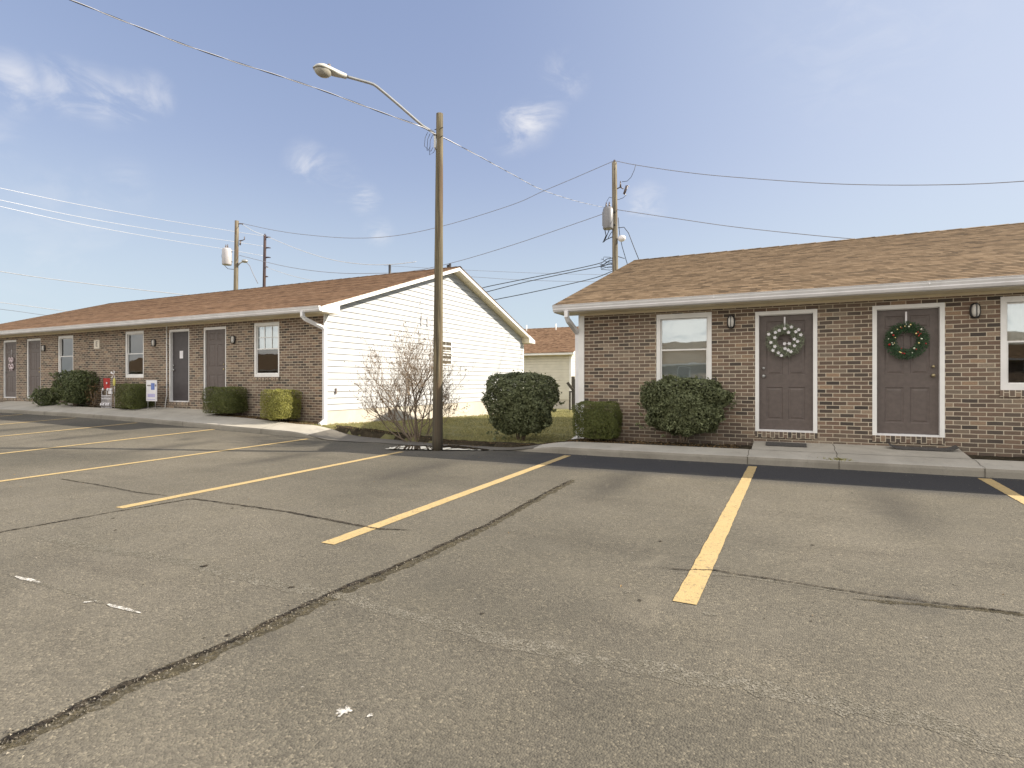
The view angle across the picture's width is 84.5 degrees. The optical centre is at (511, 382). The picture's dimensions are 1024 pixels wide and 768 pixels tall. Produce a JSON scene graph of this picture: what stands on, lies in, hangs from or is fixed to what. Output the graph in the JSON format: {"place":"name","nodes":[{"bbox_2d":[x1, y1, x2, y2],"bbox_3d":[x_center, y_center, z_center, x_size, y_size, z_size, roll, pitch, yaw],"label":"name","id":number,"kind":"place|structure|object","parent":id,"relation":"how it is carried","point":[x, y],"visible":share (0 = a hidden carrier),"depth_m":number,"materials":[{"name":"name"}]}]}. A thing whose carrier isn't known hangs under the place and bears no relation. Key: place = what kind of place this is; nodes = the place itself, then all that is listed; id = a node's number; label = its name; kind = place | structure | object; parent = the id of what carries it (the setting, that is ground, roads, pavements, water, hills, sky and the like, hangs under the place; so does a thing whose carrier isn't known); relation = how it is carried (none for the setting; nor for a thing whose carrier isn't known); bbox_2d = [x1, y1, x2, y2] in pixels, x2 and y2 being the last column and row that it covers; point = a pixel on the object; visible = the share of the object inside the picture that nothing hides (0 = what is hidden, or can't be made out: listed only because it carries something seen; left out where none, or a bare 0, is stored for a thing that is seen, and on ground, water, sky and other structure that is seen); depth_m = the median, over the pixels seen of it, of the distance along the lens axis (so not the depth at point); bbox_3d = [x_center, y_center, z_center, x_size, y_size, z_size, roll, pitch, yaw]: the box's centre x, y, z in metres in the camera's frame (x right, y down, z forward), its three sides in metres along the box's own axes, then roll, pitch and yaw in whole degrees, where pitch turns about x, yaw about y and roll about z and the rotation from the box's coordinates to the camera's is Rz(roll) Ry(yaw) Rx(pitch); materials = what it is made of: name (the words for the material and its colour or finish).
{"place":"outdoors","nodes":[
{"label":"outdoors","id":0,"kind":"place"},
{"bbox_2d":[8,350,13,370],"bbox_3d":[-19.128,-0.827,21.509,0.358,0.827,0.055,0,0,26],"label":"door hanging","id":1,"kind":"object","parent":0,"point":[11,359],"depth_m":21.50,"materials":[{"name":"white plastic"}]},
{"bbox_2d":[0,302,63,310],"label":"power line","id":2,"kind":"object","parent":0,"point":[32,306],"visible":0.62,"depth_m":43.98,"materials":[{"name":"metal"}]},
{"bbox_2d":[384,265,607,274],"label":"power line","id":3,"kind":"object","parent":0,"point":[519,272],"visible":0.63,"depth_m":59.99,"materials":[{"name":"metal"}]},
{"bbox_2d":[0,413,1023,767],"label":"parking lot","id":4,"kind":"structure","parent":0,"point":[520,635],"depth_m":3.41,"materials":[{"name":"grey asphalt"}]},
{"bbox_2d":[313,63,442,450],"bbox_3d":[-2.440,-2.155,10.475,2.405,7.060,0.277,0,0,-26],"label":"street light","id":5,"kind":"object","parent":4,"relation":"on","point":[322,70],"visible":0.99,"depth_m":10.87,"materials":[{"name":"metal"}]},
{"bbox_2d":[70,0,435,134],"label":"service cable","id":6,"kind":"object","parent":5,"relation":"attached to","point":[247,65],"visible":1,"depth_m":9.12,"materials":[{"name":"metal"}]},
{"bbox_2d":[443,137,603,207],"bbox_3d":[1.639,-6.646,19.159,0.287,3.728,17.418,0,0,19],"label":"service cable","id":7,"kind":"object","parent":5,"relation":"attached to","point":[510,173],"visible":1,"depth_m":13.93,"materials":[{"name":"metal"}]},
{"bbox_2d":[385,445,490,449],"bbox_3d":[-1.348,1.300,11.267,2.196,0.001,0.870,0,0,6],"label":"curb","id":8,"kind":"structure","parent":4,"relation":"on","point":[453,447],"depth_m":11.19,"materials":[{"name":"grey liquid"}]},
{"bbox_2d":[14,414,1003,594],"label":"leaf litter","id":9,"kind":"object","parent":4,"relation":"on","point":[243,416],"visible":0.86,"depth_m":10.81,"materials":[{"name":"brown plant"}]},
{"bbox_2d":[0,440,1023,760],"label":"pavement crack","id":10,"kind":"structure","parent":4,"relation":"on","point":[252,638],"depth_m":2.85,"materials":[{"name":"asphalt"}]},
{"bbox_2d":[0,401,1023,479],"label":"sidewalk","id":11,"kind":"structure","parent":0,"point":[957,462],"depth_m":9.36,"materials":[{"name":"concrete"}]},
{"bbox_2d":[48,368,98,405],"bbox_3d":[-14.550,0.200,18.795,1.675,1.360,1.330,0,0,26],"label":"holly bush","id":12,"kind":"object","parent":11,"relation":"on","point":[71,385],"visible":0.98,"depth_m":18.48,"materials":[{"name":"green plant"}]},
{"bbox_2d":[75,405,128,408],"bbox_3d":[-13.109,0.825,18.228,3.600,0.079,0.547,0,0,26],"label":"mulch bed","id":13,"kind":"object","parent":11,"relation":"on","point":[96,406],"visible":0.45,"depth_m":18.51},
{"bbox_2d":[26,385,64,406],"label":"round bush","id":14,"kind":"object","parent":13,"relation":"on","point":[45,399],"visible":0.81,"depth_m":19.06,"materials":[{"name":"green plant"}]},
{"bbox_2d":[85,382,104,406],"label":"twiggy bush","id":15,"kind":"object","parent":13,"relation":"on","point":[94,401],"visible":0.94,"depth_m":18.45,"materials":[{"name":"brown plant"}]},
{"bbox_2d":[100,388,112,407],"bbox_3d":[-12.920,0.513,17.934,0.582,0.648,0.130,0,0,26],"label":"wire ornament","id":16,"kind":"object","parent":13,"relation":"on","point":[105,404],"visible":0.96,"depth_m":17.92,"materials":[{"name":"white metal"}]},
{"bbox_2d":[103,377,109,388],"bbox_3d":[-13.041,0.367,18.091,0.398,1.038,0.038,0,0,26],"label":"garden flag","id":17,"kind":"object","parent":13,"relation":"on","point":[106,381],"visible":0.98,"depth_m":18.07,"materials":[{"name":"red fabric"}]},
{"bbox_2d":[111,371,115,407],"bbox_3d":[-12.641,0.251,17.874,0.254,1.237,0.069,0,0,26],"label":"pinwheel","id":18,"kind":"object","parent":13,"relation":"on","point":[114,381],"visible":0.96,"depth_m":17.89,"materials":[{"name":"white plastic"}]},
{"bbox_2d":[113,383,153,409],"bbox_3d":[-11.651,0.446,17.355,1.071,0.855,0.806,0,0,26],"label":"clipped hedge","id":19,"kind":"object","parent":13,"relation":"on","point":[133,399],"visible":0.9,"depth_m":17.11,"materials":[{"name":"green plant"}]},
{"bbox_2d":[146,380,156,409],"bbox_3d":[-10.828,0.431,16.921,0.520,0.980,0.016,0,0,26],"label":"yard sign","id":20,"kind":"object","parent":11,"relation":"on","point":[151,390],"visible":0.93,"depth_m":16.91,"materials":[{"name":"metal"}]},
{"bbox_2d":[308,429,540,449],"bbox_3d":[-2.018,1.231,12.114,5.700,0.174,0.829,0,0,26],"label":"apron","id":21,"kind":"object","parent":11,"relation":"on","point":[331,434],"visible":0.93,"depth_m":12.63,"materials":[{"name":"grey concrete"}]},
{"bbox_2d":[564,439,751,448],"bbox_3d":[2.633,1.137,10.390,3.370,0.079,0.745,0,0,26],"label":"mulch bed","id":22,"kind":"object","parent":11,"relation":"on","point":[690,444],"visible":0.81,"depth_m":10.20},
{"bbox_2d":[571,400,622,440],"bbox_3d":[1.637,0.739,10.835,0.929,0.791,0.728,0,0,26],"label":"clipped hedge","id":23,"kind":"object","parent":22,"relation":"on","point":[596,419],"visible":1,"depth_m":10.63,"materials":[{"name":"green plant"}]},
{"bbox_2d":[636,374,737,442],"bbox_3d":[3.124,0.470,10.138,1.763,1.260,1.129,0,0,26],"label":"holly bush","id":24,"kind":"object","parent":22,"relation":"on","point":[687,412],"visible":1,"depth_m":9.88,"materials":[{"name":"green plant"}]},
{"bbox_2d":[765,442,806,446],"bbox_3d":[4.626,1.052,9.514,0.620,0.012,0.260,0,6,26],"label":"doormat","id":25,"kind":"object","parent":11,"relation":"on","point":[786,444],"visible":1,"depth_m":9.49,"materials":[{"name":"rubber"}]},
{"bbox_2d":[887,442,958,450],"bbox_3d":[6.366,1.007,8.746,0.880,0.068,0.200,0,6,26],"label":"doormat","id":26,"kind":"object","parent":11,"relation":"on","point":[954,447],"visible":1,"depth_m":8.71,"materials":[{"name":"rubber"}]},
{"bbox_2d":[968,455,1023,460],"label":"mulch bed","id":27,"kind":"object","parent":11,"relation":"on","point":[997,458],"visible":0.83,"depth_m":8.14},
{"bbox_2d":[0,0,1023,328],"label":"sky","id":28,"kind":"structure","parent":0,"point":[102,111],"materials":[{"name":"blue"}]},
{"bbox_2d":[480,277,595,281],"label":"power line","id":29,"kind":"object","parent":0,"point":[540,280],"visible":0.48,"depth_m":59.98,"materials":[{"name":"metal"}]},
{"bbox_2d":[303,408,928,461],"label":"lawn","id":30,"kind":"structure","parent":0,"point":[386,436],"depth_m":14.38,"materials":[{"name":"plant"}]},
{"bbox_2d":[222,220,257,289],"bbox_3d":[-18.354,-4.566,37.948,2.437,12.636,0.597,0,0,-11],"label":"utility pole","id":31,"kind":"object","parent":30,"relation":"on","point":[227,256],"visible":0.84,"depth_m":37.88,"materials":[{"name":"brown wood"}]},
{"bbox_2d":[0,271,185,294],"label":"power line","id":32,"kind":"object","parent":31,"relation":"attached to","point":[93,284],"visible":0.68,"depth_m":39.98,"materials":[{"name":"metal"}]},
{"bbox_2d":[263,234,270,286],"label":"utility pole","id":33,"kind":"object","parent":30,"relation":"on","point":[264,259],"visible":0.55,"depth_m":47.90,"materials":[{"name":"brown wood"}]},
{"bbox_2d":[1,200,259,245],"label":"power line","id":34,"kind":"object","parent":33,"relation":"attached to","point":[122,224],"visible":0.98,"depth_m":41.29,"materials":[{"name":"metal"}]},
{"bbox_2d":[0,206,261,255],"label":"power line","id":35,"kind":"object","parent":33,"relation":"attached to","point":[119,231],"visible":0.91,"depth_m":40.93,"materials":[{"name":"metal"}]},
{"bbox_2d":[1,188,261,235],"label":"power line","id":36,"kind":"object","parent":33,"relation":"attached to","point":[126,213],"visible":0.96,"depth_m":41.22,"materials":[{"name":"metal"}]},
{"bbox_2d":[269,237,411,264],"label":"power line","id":37,"kind":"object","parent":33,"relation":"attached to","point":[342,261],"visible":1,"depth_m":42.96,"materials":[{"name":"metal"}]},
{"bbox_2d":[216,414,317,424],"bbox_3d":[-6.613,0.989,15.009,3.700,0.186,0.602,0,0,26],"label":"mulch bed","id":38,"kind":"object","parent":30,"relation":"on","point":[253,417],"visible":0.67,"depth_m":14.74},
{"bbox_2d":[201,385,247,414],"bbox_3d":[-7.912,0.507,15.522,1.193,0.834,0.795,0,0,26],"label":"clipped hedge","id":39,"kind":"object","parent":38,"relation":"on","point":[226,401],"visible":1,"depth_m":15.31,"materials":[{"name":"green plant"}]},
{"bbox_2d":[260,388,301,420],"bbox_3d":[-5.952,0.581,14.505,0.877,0.858,0.797,0,0,26],"label":"clipped hedge","id":40,"kind":"object","parent":38,"relation":"on","point":[273,403],"visible":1,"depth_m":14.30,"materials":[{"name":"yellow plant"}]},
{"bbox_2d":[0,263,535,425],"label":"apartment building","id":41,"kind":"structure","parent":30,"relation":"on","point":[184,351],"depth_m":17.54,"materials":[{"name":"brick"}]},
{"bbox_2d":[2,340,15,400],"bbox_3d":[-19.170,-0.448,21.548,1.010,2.305,0.130,0,0,26],"label":"door","id":42,"kind":"structure","parent":41,"relation":"in","point":[9,376],"depth_m":21.61,"materials":[{"name":"brown paint"}]},
{"bbox_2d":[26,338,40,400],"bbox_3d":[-17.607,-0.448,20.781,1.010,2.305,0.130,0,0,26],"label":"door","id":43,"kind":"structure","parent":41,"relation":"in","point":[33,345],"depth_m":20.86,"materials":[{"name":"brown paint"}]},
{"bbox_2d":[58,335,72,376],"bbox_3d":[-15.683,-0.835,19.825,1.020,1.590,0.115,0,0,26],"label":"window","id":44,"kind":"structure","parent":41,"relation":"in","point":[60,338],"depth_m":20.03,"materials":[{"name":"white plastic"}]},
{"bbox_2d":[124,331,143,380],"bbox_3d":[-12.079,-0.835,18.056,1.020,1.590,0.115,0,0,26],"label":"window","id":45,"kind":"structure","parent":41,"relation":"in","point":[128,377],"depth_m":18.17,"materials":[{"name":"white plastic"}]},
{"bbox_2d":[168,329,188,405],"bbox_3d":[-10.057,-0.448,17.096,0.990,2.305,0.170,0,0,26],"label":"door","id":46,"kind":"structure","parent":41,"relation":"in","point":[178,338],"depth_m":17.18,"materials":[{"name":"paint"}]},
{"bbox_2d":[202,326,225,406],"bbox_3d":[-8.608,-0.448,16.363,1.010,2.305,0.130,0,0,26],"label":"door","id":47,"kind":"structure","parent":41,"relation":"in","point":[214,337],"depth_m":16.40,"materials":[{"name":"brown paint"}]},
{"bbox_2d":[253,322,279,380],"bbox_3d":[-6.684,-0.835,15.446,1.020,1.590,0.184,0,0,26],"label":"window","id":48,"kind":"structure","parent":41,"relation":"in","point":[266,335],"depth_m":15.52,"materials":[{"name":"white plastic"}]},
{"bbox_2d":[443,340,451,364],"bbox_3d":[-2.384,-1.018,19.396,0.045,0.859,1.119,0,0,26],"label":"gable window","id":49,"kind":"structure","parent":41,"relation":"in","point":[449,343],"depth_m":19.66,"materials":[{"name":"white"}]},
{"bbox_2d":[344,301,476,441],"bbox_3d":[-2.442,-0.148,12.551,2.380,3.116,2.926,0,0,-41],"label":"bare shrub","id":50,"kind":"object","parent":30,"relation":"on","point":[407,387],"visible":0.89,"depth_m":12.33,"materials":[{"name":"brown plant"}]},
{"bbox_2d":[333,425,563,446],"bbox_3d":[-1.708,1.198,12.307,6.124,0.277,0.555,0,0,30],"label":"mulch bed","id":51,"kind":"object","parent":30,"relation":"on","point":[363,432],"visible":0.75,"depth_m":12.26,"materials":[{"name":"brown wood"}]},
{"bbox_2d":[480,370,564,440],"bbox_3d":[0.162,0.520,11.870,1.701,1.553,1.561,0,0,26],"label":"holly bush","id":52,"kind":"object","parent":51,"relation":"on","point":[522,406],"visible":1,"depth_m":11.46,"materials":[{"name":"green plant"}]},
{"bbox_2d":[524,324,577,408],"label":"apartment building","id":53,"kind":"structure","parent":30,"relation":"on","point":[550,352],"depth_m":34.71,"materials":[{"name":"beige"}]},
{"bbox_2d":[566,376,574,409],"bbox_3d":[2.555,0.435,22.499,0.786,1.381,0.161,0,0,0],"label":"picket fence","id":54,"kind":"object","parent":30,"relation":"on","point":[572,395],"visible":0.45,"depth_m":22.48,"materials":[{"name":"wood"}]},
{"bbox_2d":[600,160,638,271],"bbox_3d":[5.313,-4.546,27.408,2.039,12.595,0.542,0,0,-3],"label":"utility pole","id":55,"kind":"object","parent":30,"relation":"on","point":[610,219],"visible":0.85,"depth_m":27.38,"materials":[{"name":"brown wood"}]},
{"bbox_2d":[239,214,601,273],"bbox_3d":[-6.635,-7.512,32.993,25.565,2.105,0.560,0,0,24],"label":"power line","id":56,"kind":"object","parent":55,"relation":"attached to","point":[431,267],"visible":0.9,"depth_m":32.37,"materials":[{"name":"metal"}]},
{"bbox_2d":[242,161,612,237],"bbox_3d":[-6.552,-9.697,32.884,25.493,2.259,0.442,0,0,24],"label":"power line","id":57,"kind":"object","parent":55,"relation":"attached to","point":[444,225],"visible":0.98,"depth_m":31.67,"materials":[{"name":"metal"}]},
{"bbox_2d":[483,258,610,287],"bbox_3d":[1.586,-5.146,26.862,6.770,1.867,0.046,0,0,-11],"label":"service drop","id":58,"kind":"object","parent":55,"relation":"attached to","point":[547,274],"visible":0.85,"depth_m":26.90,"materials":[{"name":"black rubber"}]},
{"bbox_2d":[487,264,609,291],"bbox_3d":[1.631,-4.918,26.871,6.678,1.762,0.046,0,0,-11],"label":"service drop","id":59,"kind":"object","parent":55,"relation":"attached to","point":[547,277],"visible":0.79,"depth_m":26.89,"materials":[{"name":"black rubber"}]},
{"bbox_2d":[494,271,611,299],"bbox_3d":[1.838,-4.557,26.912,6.196,1.730,0.043,0,0,-11],"label":"service drop","id":60,"kind":"object","parent":55,"relation":"attached to","point":[552,287],"visible":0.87,"depth_m":26.93,"materials":[{"name":"black rubber"}]},
{"bbox_2d":[617,209,852,238],"bbox_3d":[12.105,-6.457,23.226,16.583,3.989,0.564,0,0,33],"label":"power line","id":61,"kind":"object","parent":55,"relation":"attached to","point":[738,227],"visible":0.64,"depth_m":24.84,"materials":[{"name":"metal"}]},
{"bbox_2d":[617,161,1023,185],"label":"power line","id":62,"kind":"object","parent":55,"relation":"attached to","point":[823,183],"visible":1,"depth_m":22.70,"materials":[{"name":"metal"}]},
{"bbox_2d":[552,222,1023,456],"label":"apartment building","id":63,"kind":"structure","parent":30,"relation":"on","point":[842,376],"depth_m":9.75,"materials":[{"name":"brick"}]},
{"bbox_2d":[656,312,711,393],"bbox_3d":[3.226,-0.530,10.561,1.015,1.500,0.149,0,0,26],"label":"window","id":64,"kind":"structure","parent":63,"relation":"in","point":[680,333],"depth_m":10.60,"materials":[{"name":"white"}]},
{"bbox_2d":[764,317,804,357],"bbox_3d":[4.708,-0.770,9.723,0.654,0.720,0.162,0,0,26],"label":"wreath","id":65,"kind":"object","parent":63,"relation":"hanging from","point":[790,349],"depth_m":9.70,"materials":[{"name":"plant"}]},
{"bbox_2d":[755,309,816,438],"bbox_3d":[4.760,-0.135,9.800,0.967,2.210,0.130,0,0,26],"label":"door","id":66,"kind":"structure","parent":63,"relation":"in","point":[785,388],"depth_m":9.81,"materials":[{"name":"brown paint"}]},
{"bbox_2d":[883,312,929,359],"bbox_3d":[6.274,-0.732,8.950,0.641,0.780,0.161,0,0,26],"label":"wreath","id":67,"kind":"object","parent":63,"relation":"hanging from","point":[915,331],"depth_m":8.95,"materials":[{"name":"green plant"}]},
{"bbox_2d":[872,302,944,443],"bbox_3d":[6.333,-0.135,9.028,0.955,2.210,0.130,0,0,26],"label":"door","id":68,"kind":"structure","parent":63,"relation":"in","point":[908,395],"depth_m":9.03,"materials":[{"name":"brown paint"}]},
{"bbox_2d":[999,296,1023,396],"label":"window","id":69,"kind":"structure","parent":63,"relation":"in","point":[1011,307],"depth_m":8.46,"materials":[{"name":"white plastic"}]}
]}

